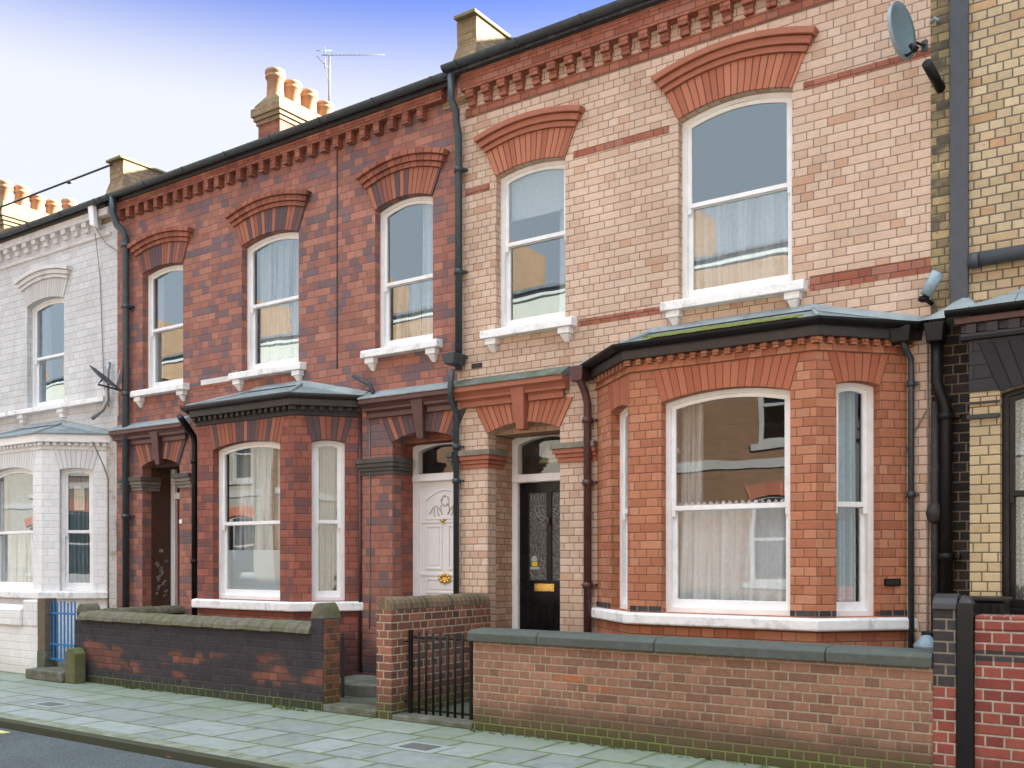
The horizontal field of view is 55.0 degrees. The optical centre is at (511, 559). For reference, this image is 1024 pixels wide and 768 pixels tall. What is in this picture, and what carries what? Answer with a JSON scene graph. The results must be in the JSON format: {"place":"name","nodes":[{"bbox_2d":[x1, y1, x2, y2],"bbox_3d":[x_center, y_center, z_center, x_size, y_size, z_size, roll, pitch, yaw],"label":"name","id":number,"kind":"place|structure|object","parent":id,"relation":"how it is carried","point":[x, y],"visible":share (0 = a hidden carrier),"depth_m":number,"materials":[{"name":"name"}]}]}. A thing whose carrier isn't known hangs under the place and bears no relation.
{"place":"outdoors","nodes":[
{"label":"outdoors","id":0,"kind":"place"},
{"bbox_2d":[0,728,214,767],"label":"road","id":1,"kind":"structure","parent":0,"point":[19,749],"depth_m":8.54,"materials":[{"name":"grey asphalt"}]},
{"bbox_2d":[58,661,468,718],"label":"front yard","id":2,"kind":"structure","parent":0,"point":[364,700],"depth_m":10.89,"materials":[{"name":"concrete"}]},
{"bbox_2d":[101,605,184,614],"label":"garden wall","id":3,"kind":"structure","parent":2,"relation":"on","point":[174,609],"depth_m":14.02,"materials":[{"name":"stone"}]},
{"bbox_2d":[340,674,376,696],"bbox_3d":[-1.741,1.525,11.866,1.020,0.150,0.820,0,0,35],"label":"doorstep","id":4,"kind":"object","parent":2,"relation":"on","point":[360,685],"visible":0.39,"depth_m":11.47,"materials":[{"name":"stone"}]},
{"bbox_2d":[376,593,489,719],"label":"garden wall","id":5,"kind":"structure","parent":2,"relation":"on","point":[451,615],"depth_m":10.36,"materials":[{"name":"red brick"}]},
{"bbox_2d":[404,630,472,719],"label":"garden gate","id":6,"kind":"structure","parent":5,"relation":"attached to","point":[411,708],"depth_m":9.84,"materials":[{"name":"black metal"}]},
{"bbox_2d":[0,0,615,212],"label":"sky","id":7,"kind":"structure","parent":0,"point":[165,85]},
{"bbox_2d":[0,671,780,767],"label":"pavement","id":8,"kind":"structure","parent":0,"point":[324,739],"depth_m":9.18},
{"bbox_2d":[0,599,37,673],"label":"garden wall","id":9,"kind":"structure","parent":8,"relation":"on","point":[18,637],"depth_m":14.00,"materials":[{"name":"white brick"}]},
{"bbox_2d":[26,666,64,682],"bbox_3d":[-6.172,1.552,13.374,0.882,0.135,0.440,0,0,35],"label":"doorstep","id":10,"kind":"object","parent":8,"relation":"on","point":[54,674],"visible":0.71,"depth_m":13.21,"materials":[{"name":"stone"}]},
{"bbox_2d":[37,598,57,667],"bbox_3d":[-6.501,1.076,13.752,0.198,1.088,0.195,0,0,35],"label":"gate post","id":11,"kind":"object","parent":8,"relation":"on","point":[44,654],"visible":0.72,"depth_m":13.68,"materials":[{"name":"brown stone"}]},
{"bbox_2d":[50,601,75,661],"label":"garden gate","id":12,"kind":"structure","parent":11,"relation":"attached to","point":[61,613],"depth_m":13.54,"materials":[{"name":"blue metal"}]},
{"bbox_2d":[26,701,74,707],"bbox_3d":[-5.158,1.613,10.992,0.480,0.012,0.300,0,0,35],"label":"stopcock cover","id":13,"kind":"object","parent":8,"relation":"on","point":[50,704],"visible":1,"depth_m":10.95,"materials":[{"name":"metal"}]},
{"bbox_2d":[65,647,84,683],"bbox_3d":[-5.763,1.390,12.968,0.234,0.459,0.160,0,0,35],"label":"stone stub","id":14,"kind":"object","parent":8,"relation":"on","point":[74,665],"visible":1,"depth_m":12.90,"materials":[{"name":"stone"}]},
{"bbox_2d":[75,610,310,708],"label":"garden wall","id":15,"kind":"structure","parent":8,"relation":"on","point":[262,661],"depth_m":11.70,"materials":[{"name":"brick"}]},
{"bbox_2d":[76,603,100,615],"bbox_3d":[-5.715,0.690,13.276,0.215,0.211,0.240,0,0,35],"label":"stone","id":16,"kind":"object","parent":15,"relation":"on","point":[84,607],"depth_m":13.21,"materials":[{"name":"stone"}]},
{"bbox_2d":[311,602,340,710],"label":"gate pier","id":17,"kind":"structure","parent":8,"relation":"on","point":[325,653],"depth_m":10.59,"materials":[{"name":"brick"}]},
{"bbox_2d":[341,634,344,697],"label":"garden gate","id":18,"kind":"structure","parent":17,"relation":"attached to","point":[342,666],"depth_m":10.72,"materials":[{"name":"black metal"}]},
{"bbox_2d":[323,702,376,717],"bbox_3d":[-1.631,1.583,10.401,0.761,0.075,0.280,0,0,35],"label":"threshold","id":19,"kind":"object","parent":8,"relation":"on","point":[356,709],"visible":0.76,"depth_m":10.33,"materials":[{"name":"stone"}]},
{"bbox_2d":[384,741,454,753],"bbox_3d":[-0.798,1.613,8.492,0.520,0.012,0.340,0,0,35],"label":"stopcock cover","id":20,"kind":"object","parent":8,"relation":"on","point":[422,747],"visible":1,"depth_m":8.46,"materials":[{"name":"metal"}]},
{"bbox_2d":[392,712,472,728],"bbox_3d":[-0.734,1.593,9.765,1.009,0.055,0.240,0,0,35],"label":"threshold","id":21,"kind":"object","parent":8,"relation":"on","point":[456,722],"visible":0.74,"depth_m":9.71,"materials":[{"name":"stone"}]},
{"bbox_2d":[116,685,789,767],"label":"weeds","id":22,"kind":"object","parent":8,"relation":"on","point":[302,709],"visible":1,"depth_m":9.13,"materials":[{"name":"green plant"}]},
{"bbox_2d":[467,627,932,767],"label":"garden wall","id":23,"kind":"structure","parent":8,"relation":"on","point":[790,704],"depth_m":7.99,"materials":[{"name":"brown brick"}]},
{"bbox_2d":[932,593,961,767],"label":"gate pier","id":24,"kind":"structure","parent":8,"relation":"on","point":[944,678],"depth_m":6.99,"materials":[{"name":"brick"}]},
{"bbox_2d":[956,595,976,767],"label":"gate post","id":25,"kind":"object","parent":8,"relation":"on","point":[966,610],"visible":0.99,"depth_m":6.89,"materials":[{"name":"black metal"}]},
{"bbox_2d":[975,614,1023,767],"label":"garden wall","id":26,"kind":"structure","parent":8,"relation":"on","point":[999,690],"depth_m":6.79,"materials":[{"name":"red brick"}]},
{"bbox_2d":[969,596,1012,614],"bbox_3d":[3.537,0.938,7.412,0.380,1.324,0.370,0,0,35],"label":"dustbin","id":27,"kind":"object","parent":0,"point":[993,605],"visible":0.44,"depth_m":7.24,"materials":[{"name":"black plastic"}]},
{"label":"ground","id":28,"kind":"structure","parent":0,"visible":0},
{"bbox_2d":[0,180,118,658],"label":"terraced house","id":29,"kind":"structure","parent":28,"relation":"on","point":[62,264],"depth_m":16.02,"materials":[{"name":"white brick"}]},
{"bbox_2d":[1,477,8,581],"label":"curtain","id":30,"kind":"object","parent":29,"relation":"in","point":[4,481],"depth_m":17.42,"materials":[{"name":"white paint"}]},
{"bbox_2d":[0,468,32,589],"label":"window","id":31,"kind":"structure","parent":29,"relation":"in","point":[3,585],"depth_m":16.34,"materials":[{"name":"white paint"}]},
{"bbox_2d":[2,534,32,581],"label":"net curtain","id":32,"kind":"object","parent":29,"relation":"hanging from","point":[11,563],"visible":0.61,"depth_m":16.45,"materials":[{"name":"white fabric"}]},
{"bbox_2d":[8,473,32,581],"bbox_3d":[-8.046,-0.506,16.404,1.280,1.932,0.098,0,0,36],"label":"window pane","id":33,"kind":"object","parent":29,"relation":"hanging from","point":[20,502],"visible":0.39,"depth_m":16.56,"materials":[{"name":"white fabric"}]},
{"bbox_2d":[40,308,51,401],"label":"curtain","id":34,"kind":"object","parent":29,"relation":"hanging from","point":[46,372],"visible":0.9,"depth_m":17.10,"materials":[{"name":"white fabric"}]},
{"bbox_2d":[33,298,63,406],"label":"window","id":35,"kind":"structure","parent":29,"relation":"in","point":[37,359],"depth_m":17.10,"materials":[{"name":"white paint"}]},
{"bbox_2d":[0,163,112,209],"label":"telephone wire","id":36,"kind":"object","parent":29,"relation":"attached to","point":[70,181],"visible":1,"depth_m":16.35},
{"bbox_2d":[62,468,92,590],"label":"window","id":37,"kind":"structure","parent":29,"relation":"in","point":[66,586],"depth_m":15.77,"materials":[{"name":"white paint"}]},
{"bbox_2d":[74,486,83,509],"bbox_3d":[-6.976,-0.997,15.850,0.156,0.387,0.006,0,0,-8],"label":"notice","id":38,"kind":"object","parent":29,"relation":"attached to","point":[78,497],"visible":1,"depth_m":15.85,"materials":[{"name":"paper"}]},
{"bbox_2d":[69,473,89,582],"bbox_3d":[-6.971,-0.503,15.890,0.389,1.926,0.098,0,0,-6],"label":"window pane","id":39,"kind":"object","parent":29,"relation":"hanging from","point":[79,558],"visible":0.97,"depth_m":15.89,"materials":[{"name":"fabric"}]},
{"bbox_2d":[88,205,97,226],"bbox_3d":[-6.661,-5.456,15.626,0.185,0.356,0.080,0,0,35],"label":"junction box","id":40,"kind":"object","parent":29,"relation":"attached to","point":[92,213],"visible":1,"depth_m":15.58,"materials":[{"name":"white paint"}]},
{"bbox_2d":[0,712,326,767],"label":"kerb","id":41,"kind":"structure","parent":28,"relation":"on","point":[201,755],"depth_m":8.73,"materials":[{"name":"stone"}]},
{"bbox_2d":[99,8,512,676],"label":"terraced house","id":42,"kind":"structure","parent":28,"relation":"on","point":[339,198],"depth_m":12.95,"materials":[{"name":"red brick"}]},
{"bbox_2d":[89,365,121,390],"bbox_3d":[-6.247,-2.784,15.189,0.514,0.428,0.568,0,0,35],"label":"satellite dish","id":43,"kind":"object","parent":42,"relation":"attached to","point":[103,377],"visible":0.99,"depth_m":15.22,"materials":[{"name":"grey metal"}]},
{"bbox_2d":[130,265,189,407],"bbox_3d":[-5.268,-3.409,14.914,1.292,2.112,0.320,0,0,35],"label":"window","id":44,"kind":"structure","parent":42,"relation":"in","point":[177,385],"depth_m":15.15,"materials":[{"name":"white paint"}]},
{"bbox_2d":[157,276,163,381],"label":"curtain","id":45,"kind":"object","parent":42,"relation":"hanging from","point":[160,313],"visible":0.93,"depth_m":15.28,"materials":[{"name":"white fabric"}]},
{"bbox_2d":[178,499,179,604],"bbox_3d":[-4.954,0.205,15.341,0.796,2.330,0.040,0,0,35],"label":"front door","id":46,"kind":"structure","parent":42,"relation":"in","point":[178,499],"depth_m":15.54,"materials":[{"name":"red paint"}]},
{"bbox_2d":[219,441,279,599],"bbox_3d":[-3.405,-0.519,12.998,1.324,2.084,0.100,0,0,35],"label":"window","id":47,"kind":"structure","parent":42,"relation":"in","point":[225,593],"depth_m":13.30,"materials":[{"name":"white paint"}]},
{"bbox_2d":[235,447,279,549],"bbox_3d":[-3.297,-0.815,13.152,1.198,1.436,0.104,0,0,35],"label":"net curtain","id":48,"kind":"object","parent":42,"relation":"hanging from","point":[264,497],"visible":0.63,"depth_m":13.20,"materials":[{"name":"white fabric"}]},
{"bbox_2d":[228,232,306,390],"bbox_3d":[-3.312,-3.440,13.554,1.449,2.123,0.320,0,0,35],"label":"window","id":49,"kind":"structure","parent":42,"relation":"in","point":[292,365],"depth_m":13.77,"materials":[{"name":"white paint"}]},
{"bbox_2d":[259,239,298,362],"bbox_3d":[-3.198,-3.571,13.718,1.029,1.805,0.105,0,0,35],"label":"net curtain","id":50,"kind":"object","parent":42,"relation":"hanging from","point":[282,317],"visible":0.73,"depth_m":13.76,"materials":[{"name":"white fabric"}]},
{"bbox_2d":[262,305,298,361],"bbox_3d":[-3.157,-3.112,13.778,1.029,0.888,0.099,0,0,35],"label":"curtain","id":51,"kind":"object","parent":42,"relation":"hanging from","point":[290,333],"visible":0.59,"depth_m":13.84,"materials":[{"name":"white fabric"}]},
{"bbox_2d":[318,446,336,590],"bbox_3d":[-2.389,-0.519,12.709,0.301,2.018,0.097,0,0,-13],"label":"curtain","id":52,"kind":"object","parent":42,"relation":"hanging from","point":[327,557],"visible":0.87,"depth_m":12.71,"materials":[{"name":"beige fabric"}]},
{"bbox_2d":[312,440,344,600],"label":"window","id":53,"kind":"structure","parent":42,"relation":"in","point":[339,595],"depth_m":12.61,"materials":[{"name":"white paint"}]},
{"bbox_2d":[316,46,384,101],"bbox_3d":[-3.246,-9.636,19.900,1.366,1.577,0.344,0,0,4],"label":"tv aerial","id":54,"kind":"object","parent":42,"relation":"attached to","point":[329,77],"visible":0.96,"depth_m":19.84,"materials":[{"name":"grey metal"}]},
{"bbox_2d":[360,196,442,370],"bbox_3d":[-1.318,-3.440,12.169,1.240,2.106,0.320,0,0,35],"label":"window","id":55,"kind":"structure","parent":42,"relation":"in","point":[426,343],"depth_m":12.34,"materials":[{"name":"white paint"}]},
{"bbox_2d":[395,282,422,339],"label":"net curtain","id":56,"kind":"object","parent":42,"relation":"hanging from","point":[415,317],"visible":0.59,"depth_m":12.48,"materials":[{"name":"white fabric"}]},
{"bbox_2d":[422,204,432,334],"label":"curtain","id":57,"kind":"object","parent":42,"relation":"hanging from","point":[427,307],"visible":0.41,"depth_m":12.21,"materials":[{"name":"white fabric"}]},
{"bbox_2d":[420,481,452,595],"bbox_3d":[-0.839,0.180,12.309,0.829,2.340,0.103,0,0,35],"label":"front door","id":58,"kind":"structure","parent":42,"relation":"in","point":[436,498],"depth_m":12.39,"materials":[{"name":"white paint"}]},
{"bbox_2d":[440,0,930,647],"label":"terraced house","id":59,"kind":"structure","parent":28,"relation":"on","point":[648,126],"depth_m":9.99,"materials":[{"name":"beige brick"}]},
{"bbox_2d":[480,160,576,352],"bbox_3d":[0.223,-3.435,11.097,1.238,2.097,0.320,0,0,35],"label":"window","id":60,"kind":"structure","parent":59,"relation":"in","point":[557,321],"depth_m":11.26,"materials":[{"name":"white paint"}]},
{"bbox_2d":[511,169,563,221],"bbox_3d":[0.319,-4.227,11.234,0.778,0.587,0.024,0,0,35],"label":"roller blind","id":61,"kind":"object","parent":59,"relation":"attached to","point":[538,194],"visible":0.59,"depth_m":11.24,"materials":[{"name":"white fabric"}]},
{"bbox_2d":[520,481,559,630],"bbox_3d":[0.432,0.215,11.564,0.834,2.270,0.096,0,0,35],"label":"front door","id":62,"kind":"structure","parent":59,"relation":"in","point":[539,501],"depth_m":11.65,"materials":[{"name":"black paint"}]},
{"bbox_2d":[539,437,559,464],"bbox_3d":[0.502,-1.554,12.073,0.340,0.751,0.340,0,0,35],"label":"ceiling lamp","id":63,"kind":"object","parent":59,"relation":"hanging from","point":[548,457],"visible":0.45,"depth_m":11.97,"materials":[{"name":"beige glass"}]},
{"bbox_2d":[559,210,564,311],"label":"curtain","id":64,"kind":"object","parent":59,"relation":"hanging from","point":[562,279],"visible":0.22,"depth_m":11.14,"materials":[{"name":"white fabric"}]},
{"bbox_2d":[620,407,627,608],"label":"window","id":65,"kind":"structure","parent":59,"relation":"in","point":[624,414],"depth_m":10.12,"materials":[{"name":"white paint"}]},
{"bbox_2d":[681,403,702,504],"bbox_3d":[1.756,-0.535,9.574,0.227,2.009,0.093,0,0,35],"label":"curtain","id":66,"kind":"object","parent":59,"relation":"hanging from","point":[691,474],"visible":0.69,"depth_m":9.58,"materials":[{"name":"fabric"}]},
{"bbox_2d":[666,388,789,615],"bbox_3d":[2.030,-0.542,9.172,1.261,2.090,0.100,0,0,35],"label":"window","id":67,"kind":"structure","parent":59,"relation":"in","point":[673,603],"depth_m":9.28,"materials":[{"name":"white paint"}]},
{"bbox_2d":[678,499,785,600],"bbox_3d":[2.081,-0.047,9.246,1.135,1.034,0.099,0,0,35],"label":"net curtain","id":68,"kind":"object","parent":59,"relation":"hanging from","point":[732,554],"visible":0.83,"depth_m":9.26,"materials":[{"name":"white fabric"}]},
{"bbox_2d":[660,92,807,324],"bbox_3d":[2.202,-3.481,9.722,1.480,2.207,0.320,0,0,35],"label":"window","id":69,"kind":"structure","parent":59,"relation":"in","point":[792,291],"depth_m":9.80,"materials":[{"name":"white paint"}]},
{"bbox_2d":[694,190,787,289],"bbox_3d":[2.319,-3.179,9.889,1.060,1.023,0.098,0,0,34],"label":"net curtain","id":70,"kind":"object","parent":59,"relation":"hanging from","point":[741,241],"visible":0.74,"depth_m":9.88,"materials":[{"name":"white fabric"}]},
{"bbox_2d":[836,391,855,601],"bbox_3d":[2.981,-0.553,8.889,0.282,2.046,0.096,0,0,-10],"label":"curtain","id":71,"kind":"object","parent":59,"relation":"hanging from","point":[845,554],"visible":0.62,"depth_m":8.88,"materials":[{"name":"white fabric"}]},
{"bbox_2d":[836,383,872,615],"bbox_3d":[3.015,-0.538,8.798,0.433,2.082,0.100,0,0,-13],"label":"window","id":72,"kind":"structure","parent":59,"relation":"in","point":[864,607],"depth_m":8.79,"materials":[{"name":"white paint"}]},
{"bbox_2d":[887,1,939,59],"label":"satellite dish","id":73,"kind":"object","parent":59,"relation":"attached to","point":[901,31],"visible":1,"depth_m":8.48,"materials":[{"name":"grey paint"}]},
{"bbox_2d":[913,629,932,648],"bbox_3d":[3.597,0.574,8.534,0.220,0.412,0.222,0,0,35],"label":"meter box","id":74,"kind":"object","parent":59,"relation":"attached to","point":[924,640],"visible":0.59,"depth_m":8.49,"materials":[{"name":"grey plastic"}]},
{"bbox_2d":[920,0,1023,636],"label":"terraced house","id":75,"kind":"structure","parent":28,"relation":"on","point":[973,67],"depth_m":8.40,"materials":[{"name":"yellow brick"}]},
{"bbox_2d":[918,270,943,305],"bbox_3d":[3.623,-2.367,8.531,0.176,0.265,0.235,0,0,-6],"label":"security camera","id":76,"kind":"object","parent":75,"relation":"attached to","point":[932,282],"visible":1,"depth_m":8.47,"materials":[{"name":"white paint"}]},
{"bbox_2d":[1002,387,1023,614],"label":"window","id":77,"kind":"structure","parent":75,"relation":"in","point":[1009,492],"depth_m":8.07,"materials":[{"name":"black paint"}]},
{"bbox_2d":[1016,399,1023,598],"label":"lace curtain","id":78,"kind":"object","parent":75,"relation":"hanging from","point":[1018,434],"visible":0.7,"depth_m":8.14,"materials":[{"name":"fabric"}]}
]}

